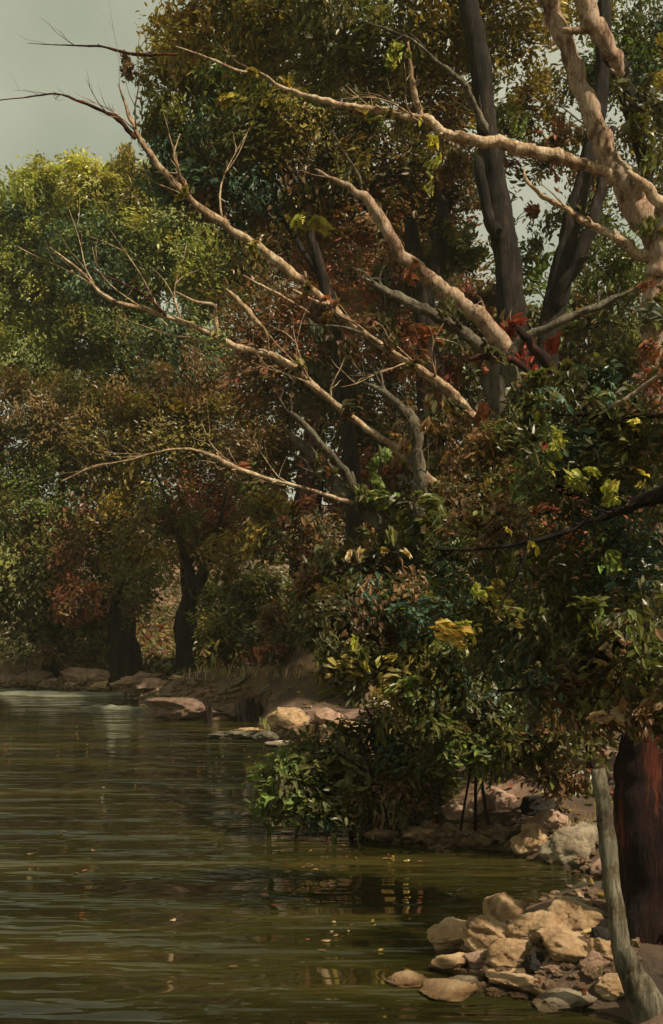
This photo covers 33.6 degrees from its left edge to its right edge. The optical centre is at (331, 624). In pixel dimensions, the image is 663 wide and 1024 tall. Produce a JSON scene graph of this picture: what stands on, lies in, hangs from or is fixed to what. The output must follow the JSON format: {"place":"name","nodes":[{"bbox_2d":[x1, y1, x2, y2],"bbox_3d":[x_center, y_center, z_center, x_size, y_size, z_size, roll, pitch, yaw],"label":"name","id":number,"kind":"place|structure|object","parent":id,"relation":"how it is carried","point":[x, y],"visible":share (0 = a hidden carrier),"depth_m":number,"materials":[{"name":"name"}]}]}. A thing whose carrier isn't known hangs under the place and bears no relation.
{"place":"outdoors","nodes":[
{"label":"outdoors","id":0,"kind":"place"},
{"bbox_2d":[0,687,631,1023],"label":"water","id":1,"kind":"structure","parent":0,"point":[103,938],"depth_m":6.58,"materials":[{"name":"green liquid"}]},
{"bbox_2d":[205,699,212,722],"bbox_3d":[-1.990,1.455,17.799,0.129,0.496,0.070,0,0,0],"label":"rotted stump","id":2,"kind":"object","parent":1,"relation":"in","point":[208,715],"visible":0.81,"depth_m":17.79,"materials":[{"name":"brown wood"}]},
{"bbox_2d":[7,744,422,969],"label":"floating leaves","id":3,"kind":"object","parent":1,"relation":"on","point":[276,904],"visible":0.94,"depth_m":6.73,"materials":[{"name":"orange plant"}]},
{"bbox_2d":[206,730,262,738],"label":"rock","id":4,"kind":"object","parent":1,"relation":"in","point":[240,734],"visible":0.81,"depth_m":15.41,"materials":[{"name":"grey stone"}]},
{"bbox_2d":[230,727,259,730],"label":"rock","id":5,"kind":"object","parent":1,"relation":"in","point":[245,728],"visible":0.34,"depth_m":16.00,"materials":[{"name":"stone"}]},
{"bbox_2d":[252,730,278,740],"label":"rock","id":6,"kind":"object","parent":1,"relation":"in","point":[268,735],"visible":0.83,"depth_m":15.05,"materials":[{"name":"grey stone"}]},
{"bbox_2d":[264,740,288,745],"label":"rock","id":7,"kind":"object","parent":1,"relation":"on","point":[275,743],"visible":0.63,"depth_m":14.43,"materials":[{"name":"stone"}]},
{"bbox_2d":[383,969,428,987],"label":"rock","id":8,"kind":"object","parent":1,"relation":"on","point":[407,978],"visible":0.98,"depth_m":4.88,"materials":[{"name":"stone"}]},
{"bbox_2d":[419,978,477,1001],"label":"rock","id":9,"kind":"object","parent":1,"relation":"in","point":[447,990],"visible":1,"depth_m":4.74,"materials":[{"name":"stone"}]},
{"bbox_2d":[448,975,483,981],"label":"rock","id":10,"kind":"object","parent":1,"relation":"in","point":[468,978],"visible":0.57,"depth_m":4.87,"materials":[{"name":"stone"}]},
{"bbox_2d":[0,675,642,999],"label":"gravel","id":11,"kind":"structure","parent":0,"point":[495,830],"depth_m":7.85,"materials":[{"name":"brown gravel"}]},
{"bbox_2d":[0,504,662,1023],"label":"ground","id":12,"kind":"structure","parent":0,"point":[652,960],"depth_m":11.51,"materials":[{"name":"soil"}]},
{"bbox_2d":[0,674,18,686],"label":"rock","id":13,"kind":"object","parent":12,"relation":"on","point":[6,678],"visible":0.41,"depth_m":28.28,"materials":[{"name":"brown stone"}]},
{"bbox_2d":[0,655,41,673],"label":"rock","id":14,"kind":"object","parent":12,"relation":"on","point":[4,665],"visible":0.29,"depth_m":29.34,"materials":[{"name":"brown stone"}]},
{"bbox_2d":[16,670,54,681],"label":"rock","id":15,"kind":"object","parent":12,"relation":"on","point":[36,675],"visible":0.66,"depth_m":27.91,"materials":[{"name":"brown stone"}]},
{"bbox_2d":[39,678,56,688],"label":"rock","id":16,"kind":"object","parent":12,"relation":"on","point":[53,679],"visible":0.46,"depth_m":27.55,"materials":[{"name":"stone"}]},
{"bbox_2d":[0,605,109,673],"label":"bush","id":17,"kind":"object","parent":12,"relation":"on","point":[84,653],"visible":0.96,"depth_m":27.23,"materials":[{"name":"green plant"}]},
{"bbox_2d":[0,690,129,696],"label":"silt bank","id":18,"kind":"structure","parent":12,"relation":"on","point":[49,693],"depth_m":24.87,"materials":[{"name":"soil"}]},
{"bbox_2d":[64,682,76,687],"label":"rock","id":19,"kind":"object","parent":12,"relation":"on","point":[72,684],"visible":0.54,"depth_m":26.83,"materials":[{"name":"brown stone"}]},
{"bbox_2d":[0,148,168,657],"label":"leafy tree","id":20,"kind":"object","parent":12,"relation":"on","point":[30,195],"visible":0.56,"depth_m":30.14,"materials":[{"name":"green plant"}]},
{"bbox_2d":[0,352,169,677],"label":"leafy tree","id":21,"kind":"object","parent":12,"relation":"on","point":[48,551],"visible":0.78,"depth_m":27.86,"materials":[{"name":"green plant"}]},
{"bbox_2d":[60,667,109,681],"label":"rock","id":22,"kind":"object","parent":12,"relation":"on","point":[71,674],"visible":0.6,"depth_m":27.01,"materials":[{"name":"brown stone"}]},
{"bbox_2d":[91,680,107,690],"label":"rock","id":23,"kind":"object","parent":12,"relation":"on","point":[97,685],"visible":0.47,"depth_m":26.05,"materials":[{"name":"stone"}]},
{"bbox_2d":[79,704,142,709],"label":"rock","id":24,"kind":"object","parent":12,"relation":"on","point":[111,706],"depth_m":20.78,"materials":[{"name":"grey stone"}]},
{"bbox_2d":[44,548,179,691],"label":"stub tree","id":25,"kind":"object","parent":12,"relation":"on","point":[125,657],"visible":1,"depth_m":25.92,"materials":[{"name":"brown plant"}]},
{"bbox_2d":[109,671,150,688],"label":"rock","id":26,"kind":"object","parent":12,"relation":"on","point":[139,677],"visible":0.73,"depth_m":25.64,"materials":[{"name":"brown stone"}]},
{"bbox_2d":[32,143,267,635],"bbox_3d":[-4.825,-5.798,29.905,6.702,14.433,3.564,0,0,0],"label":"leafy tree","id":27,"kind":"object","parent":12,"relation":"on","point":[156,239],"visible":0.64,"depth_m":29.28,"materials":[{"name":"green plant"}]},
{"bbox_2d":[133,678,170,692],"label":"rock","id":28,"kind":"object","parent":12,"relation":"on","point":[151,683],"visible":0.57,"depth_m":24.10,"materials":[{"name":"brown stone"}]},
{"bbox_2d":[150,672,166,678],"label":"rock","id":29,"kind":"object","parent":12,"relation":"on","point":[161,675],"visible":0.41,"depth_m":26.05,"materials":[{"name":"stone"}]},
{"bbox_2d":[143,697,222,719],"bbox_3d":[-2.484,1.508,18.864,1.508,0.522,1.322,0,0,0],"label":"rock","id":30,"kind":"object","parent":12,"relation":"on","point":[177,708],"visible":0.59,"depth_m":18.47,"materials":[{"name":"stone"}]},
{"bbox_2d":[80,340,295,599],"bbox_3d":[-3.533,-2.917,27.738,5.895,8.868,3.789,0,0,0],"label":"leafy tree","id":31,"kind":"object","parent":12,"relation":"on","point":[178,415],"visible":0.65,"depth_m":27.35,"materials":[{"name":"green plant"}]},
{"bbox_2d":[130,463,262,672],"bbox_3d":[-3.162,-1.103,25.399,3.175,5.278,2.010,0,0,0],"label":"forked tree","id":32,"kind":"object","parent":12,"relation":"on","point":[187,616],"visible":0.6,"depth_m":25.34,"materials":[{"name":"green plant"}]},
{"bbox_2d":[216,703,239,718],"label":"rock","id":33,"kind":"object","parent":12,"relation":"on","point":[228,710],"visible":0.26,"depth_m":18.52,"materials":[{"name":"stone"}]},
{"bbox_2d":[192,582,265,669],"bbox_3d":[-1.996,0.142,23.251,1.905,2.272,1.482,0,0,0],"label":"bush","id":34,"kind":"object","parent":12,"relation":"on","point":[224,651],"visible":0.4,"depth_m":23.11,"materials":[{"name":"green plant"}]},
{"bbox_2d":[217,674,251,694],"bbox_3d":[-1.675,1.045,18.951,0.600,0.370,0.100,0,0,-10],"label":"driftwood","id":35,"kind":"object","parent":12,"relation":"on","point":[235,684],"visible":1,"depth_m":18.92,"materials":[{"name":"brown wood"}]},
{"bbox_2d":[235,697,262,721],"bbox_3d":[-1.364,1.456,18.106,0.463,0.523,0.180,0,0,0],"label":"rotted stump","id":36,"kind":"object","parent":12,"relation":"on","point":[248,712],"visible":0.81,"depth_m":18.06,"materials":[{"name":"brown wood"}]},
{"bbox_2d":[258,683,270,695],"bbox_3d":[-0.535,0.725,18.651,1.494,1.008,0.126,0,0,12],"label":"driftwood","id":37,"kind":"object","parent":12,"relation":"on","point":[261,691],"visible":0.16,"depth_m":18.73,"materials":[{"name":"brown wood"}]},
{"bbox_2d":[267,707,309,729],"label":"rock","id":38,"kind":"object","parent":12,"relation":"on","point":[283,718],"visible":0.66,"depth_m":15.54,"materials":[{"name":"stone"}]},
{"bbox_2d":[240,596,341,672],"bbox_3d":[-0.335,0.025,18.338,2.334,1.580,1.162,0,0,18],"label":"bush","id":39,"kind":"object","parent":12,"relation":"on","point":[270,650],"visible":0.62,"depth_m":18.33,"materials":[{"name":"green plant"}]},
{"bbox_2d":[119,6,489,705],"bbox_3d":[-0.090,-4.221,16.921,6.091,11.311,3.244,0,0,-18],"label":"broad tree","id":40,"kind":"object","parent":12,"relation":"on","point":[285,138],"visible":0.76,"depth_m":16.91,"materials":[{"name":"green plant"}]},
{"bbox_2d":[292,725,332,741],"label":"rock","id":41,"kind":"object","parent":12,"relation":"on","point":[311,728],"visible":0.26,"depth_m":14.90,"materials":[{"name":"stone"}]},
{"bbox_2d":[187,244,442,657],"bbox_3d":[-0.399,-3.136,21.775,4.710,8.966,5.033,0,0,31],"label":"leafy tree","id":42,"kind":"object","parent":12,"relation":"on","point":[319,413],"visible":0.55,"depth_m":21.27,"materials":[{"name":"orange plant"}]},
{"bbox_2d":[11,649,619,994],"bbox_3d":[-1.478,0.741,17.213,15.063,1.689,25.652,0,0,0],"label":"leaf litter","id":43,"kind":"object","parent":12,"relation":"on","point":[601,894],"visible":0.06,"depth_m":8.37,"materials":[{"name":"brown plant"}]},
{"bbox_2d":[0,535,633,680],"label":"undergrowth","id":44,"kind":"object","parent":12,"relation":"on","point":[147,642],"visible":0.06,"depth_m":32.34,"materials":[{"name":"brown plant"}]},
{"bbox_2d":[0,0,644,768],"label":"bare limb tree","id":45,"kind":"object","parent":12,"relation":"on","point":[508,372],"visible":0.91,"depth_m":9.06,"materials":[{"name":"brown plant"}]},
{"bbox_2d":[313,707,346,724],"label":"rock","id":46,"kind":"object","parent":12,"relation":"on","point":[322,715],"visible":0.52,"depth_m":15.37,"materials":[{"name":"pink stone"}]},
{"bbox_2d":[14,0,662,597],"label":"pale tree","id":47,"kind":"object","parent":12,"relation":"on","point":[638,196],"visible":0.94,"depth_m":9.44,"materials":[{"name":"beige plant"}]},
{"bbox_2d":[198,165,493,660],"bbox_3d":[0.498,-4.210,23.129,6.626,11.167,3.958,0,0,20],"label":"leafy tree","id":48,"kind":"object","parent":12,"relation":"on","point":[274,241],"visible":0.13,"depth_m":22.78,"materials":[{"name":"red plant"}]},
{"bbox_2d":[135,0,573,706],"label":"dark trunk tree","id":49,"kind":"object","parent":12,"relation":"on","point":[341,56],"visible":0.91,"depth_m":14.18,"materials":[{"name":"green plant"}]},
{"bbox_2d":[240,680,468,839],"bbox_3d":[0.195,0.997,8.342,1.786,1.398,0.942,0,0,0],"label":"bush","id":50,"kind":"object","parent":12,"relation":"on","point":[315,777],"visible":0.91,"depth_m":8.17,"materials":[{"name":"green plant"}]},
{"bbox_2d":[360,828,398,839],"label":"rock","id":51,"kind":"object","parent":12,"relation":"on","point":[389,834],"visible":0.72,"depth_m":8.20,"materials":[{"name":"brown stone"}]},
{"bbox_2d":[361,700,399,714],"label":"rock","id":52,"kind":"object","parent":12,"relation":"on","point":[371,710],"visible":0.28,"depth_m":15.53,"materials":[{"name":"stone"}]},
{"bbox_2d":[145,647,633,974],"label":"grass","id":53,"kind":"structure","parent":12,"relation":"on","point":[275,674],"depth_m":19.10,"materials":[{"name":"plant"}]},
{"bbox_2d":[402,825,435,837],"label":"rock","id":54,"kind":"object","parent":12,"relation":"on","point":[410,832],"visible":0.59,"depth_m":8.05,"materials":[{"name":"stone"}]},
{"bbox_2d":[267,360,588,756],"bbox_3d":[0.819,-0.369,9.115,2.908,3.587,1.194,0,0,6],"label":"bush","id":55,"kind":"object","parent":12,"relation":"on","point":[473,456],"visible":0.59,"depth_m":9.00,"materials":[{"name":"green plant"}]},
{"bbox_2d":[336,138,551,691],"bbox_3d":[1.587,-2.929,15.962,3.073,8.862,1.898,0,0,0],"label":"dark trunk tree","id":56,"kind":"object","parent":12,"relation":"on","point":[445,255],"visible":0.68,"depth_m":15.89,"materials":[{"name":"green plant"}]},
{"bbox_2d":[426,917,465,954],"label":"rock","id":57,"kind":"object","parent":12,"relation":"on","point":[444,936],"visible":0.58,"depth_m":5.33,"materials":[{"name":"stone"}]},
{"bbox_2d":[427,952,467,972],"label":"rock","id":58,"kind":"object","parent":12,"relation":"on","point":[451,962],"visible":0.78,"depth_m":5.05,"materials":[{"name":"stone"}]},
{"bbox_2d":[278,555,618,831],"bbox_3d":[0.765,0.528,7.934,2.605,2.119,1.226,0,0,20],"label":"bush","id":59,"kind":"object","parent":12,"relation":"on","point":[483,735],"visible":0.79,"depth_m":7.72,"materials":[{"name":"green plant"}]},
{"bbox_2d":[440,801,482,820],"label":"rock","id":60,"kind":"object","parent":12,"relation":"on","point":[451,810],"visible":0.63,"depth_m":8.19,"materials":[{"name":"brown stone"}]},
{"bbox_2d":[463,950,487,968],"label":"rock","id":61,"kind":"object","parent":12,"relation":"on","point":[474,960],"visible":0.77,"depth_m":5.03,"materials":[{"name":"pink stone"}]},
{"bbox_2d":[461,915,509,951],"bbox_3d":[0.758,1.468,5.168,0.293,0.203,0.223,0,0,13],"label":"rock","id":62,"kind":"object","parent":12,"relation":"on","point":[481,932],"visible":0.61,"depth_m":5.11,"materials":[{"name":"stone"}]},
{"bbox_2d":[468,786,517,810],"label":"rock","id":63,"kind":"object","parent":12,"relation":"on","point":[502,799],"visible":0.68,"depth_m":8.23,"materials":[{"name":"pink stone"}]},
{"bbox_2d":[482,892,528,922],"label":"rock","id":64,"kind":"object","parent":12,"relation":"on","point":[502,906],"visible":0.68,"depth_m":5.25,"materials":[{"name":"stone"}]},
{"bbox_2d":[369,215,646,531],"bbox_3d":[4.374,-3.223,19.957,7.350,9.151,4.186,0,0,0],"label":"leafy tree","id":65,"kind":"object","parent":12,"relation":"on","point":[576,348],"visible":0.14,"depth_m":19.50,"materials":[{"name":"green plant"}]},
{"bbox_2d":[485,938,532,967],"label":"rock","id":66,"kind":"object","parent":12,"relation":"on","point":[507,952],"visible":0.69,"depth_m":4.93,"materials":[{"name":"stone"}]},
{"bbox_2d":[505,830,520,840],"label":"rock","id":67,"kind":"object","parent":12,"relation":"on","point":[509,836],"visible":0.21,"depth_m":7.74,"materials":[{"name":"stone"}]},
{"bbox_2d":[484,967,546,995],"bbox_3d":[0.859,1.583,4.875,0.362,0.108,0.339,0,0,0],"label":"rock","id":68,"kind":"object","parent":12,"relation":"on","point":[522,982],"visible":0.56,"depth_m":4.77,"materials":[{"name":"stone"}]},
{"bbox_2d":[510,822,550,856],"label":"rock","id":69,"kind":"object","parent":12,"relation":"on","point":[529,838],"visible":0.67,"depth_m":7.55,"materials":[{"name":"stone"}]},
{"bbox_2d":[504,910,557,945],"bbox_3d":[0.950,1.419,5.056,0.299,0.182,0.230,0,0,0],"label":"rock","id":70,"kind":"object","parent":12,"relation":"on","point":[528,924],"visible":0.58,"depth_m":5.04,"materials":[{"name":"stone"}]},
{"bbox_2d":[521,951,544,974],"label":"rock","id":71,"kind":"object","parent":12,"relation":"on","point":[531,963],"visible":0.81,"depth_m":4.84,"materials":[{"name":"stone"}]},
{"bbox_2d":[405,286,662,945],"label":"red barked tree","id":72,"kind":"object","parent":12,"relation":"on","point":[636,703],"visible":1,"depth_m":5.42,"materials":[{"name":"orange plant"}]},
{"bbox_2d":[519,795,561,815],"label":"rock","id":73,"kind":"object","parent":12,"relation":"on","point":[534,805],"visible":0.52,"depth_m":8.02,"materials":[{"name":"stone"}]},
{"bbox_2d":[525,809,571,829],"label":"rock","id":74,"kind":"object","parent":12,"relation":"on","point":[550,819],"visible":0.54,"depth_m":7.70,"materials":[{"name":"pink stone"}]},
{"bbox_2d":[540,955,566,972],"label":"rock","id":75,"kind":"object","parent":12,"relation":"on","point":[551,967],"visible":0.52,"depth_m":4.81,"materials":[{"name":"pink stone"}]},
{"bbox_2d":[456,0,662,680],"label":"dark trunk tree","id":76,"kind":"object","parent":12,"relation":"on","point":[573,255],"visible":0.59,"depth_m":14.81,"materials":[{"name":"green plant"}]},
{"bbox_2d":[536,927,587,962],"bbox_3d":[1.078,1.454,4.925,0.323,0.182,0.309,0,0,0],"label":"rock","id":77,"kind":"object","parent":12,"relation":"on","point":[563,944],"visible":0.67,"depth_m":4.82,"materials":[{"name":"stone"}]},
{"bbox_2d":[531,988,597,1012],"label":"rock","id":78,"kind":"object","parent":12,"relation":"on","point":[558,1000],"visible":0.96,"depth_m":4.58,"materials":[{"name":"stone"}]},
{"bbox_2d":[537,821,597,866],"bbox_3d":[1.644,1.496,7.422,0.398,0.319,0.396,0,0,37],"label":"rock","id":79,"kind":"object","parent":12,"relation":"on","point":[563,846],"visible":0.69,"depth_m":7.31,"materials":[{"name":"stone"}]},
{"bbox_2d":[546,895,605,930],"bbox_3d":[1.147,1.351,5.071,0.314,0.173,0.221,0,0,30],"label":"rock","id":80,"kind":"object","parent":12,"relation":"on","point":[570,913],"visible":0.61,"depth_m":5.03,"materials":[{"name":"stone"}]},
{"bbox_2d":[570,896,586,903],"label":"rock","id":81,"kind":"object","parent":12,"relation":"on","point":[580,899],"visible":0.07,"depth_m":5.18,"materials":[{"name":"stone"}]},
{"bbox_2d":[500,372,662,767],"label":"bush","id":82,"kind":"object","parent":12,"relation":"on","point":[651,510],"visible":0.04,"depth_m":8.52,"materials":[{"name":"green plant"}]},
{"bbox_2d":[566,750,608,794],"bbox_3d":[2.000,1.220,8.595,0.439,0.467,0.423,0,0,0],"label":"rock","id":83,"kind":"object","parent":12,"relation":"on","point":[575,759],"visible":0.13,"depth_m":8.58,"materials":[{"name":"stone"}]},
{"bbox_2d":[576,950,613,970],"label":"rock","id":84,"kind":"object","parent":12,"relation":"on","point":[592,958],"visible":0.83,"depth_m":4.75,"materials":[{"name":"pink stone"}]},
{"bbox_2d":[589,856,602,876],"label":"rock","id":85,"kind":"object","parent":12,"relation":"on","point":[596,868],"visible":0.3,"depth_m":6.96,"materials":[{"name":"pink stone"}]},
{"bbox_2d":[586,937,613,960],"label":"rock","id":86,"kind":"object","parent":12,"relation":"on","point":[601,946],"visible":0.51,"depth_m":4.78,"materials":[{"name":"stone"}]},
{"bbox_2d":[592,915,607,934],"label":"rock","id":87,"kind":"object","parent":12,"relation":"on","point":[603,922],"visible":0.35,"depth_m":4.97,"materials":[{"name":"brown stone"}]},
{"bbox_2d":[591,926,610,940],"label":"rock","id":88,"kind":"object","parent":12,"relation":"on","point":[601,932],"visible":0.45,"depth_m":4.88,"materials":[{"name":"stone"}]},
{"bbox_2d":[594,973,624,1000],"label":"rock","id":89,"kind":"object","parent":12,"relation":"on","point":[607,986],"visible":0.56,"depth_m":4.59,"materials":[{"name":"stone"}]},
{"bbox_2d":[591,768,662,1019],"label":"leaning stake","id":90,"kind":"object","parent":12,"relation":"on","point":[643,993],"visible":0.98,"depth_m":4.44,"materials":[{"name":"grey wood"}]},
{"bbox_2d":[0,0,662,513],"label":"sky","id":91,"kind":"structure","parent":0,"point":[50,126],"materials":[{"name":"grey"}]}
]}

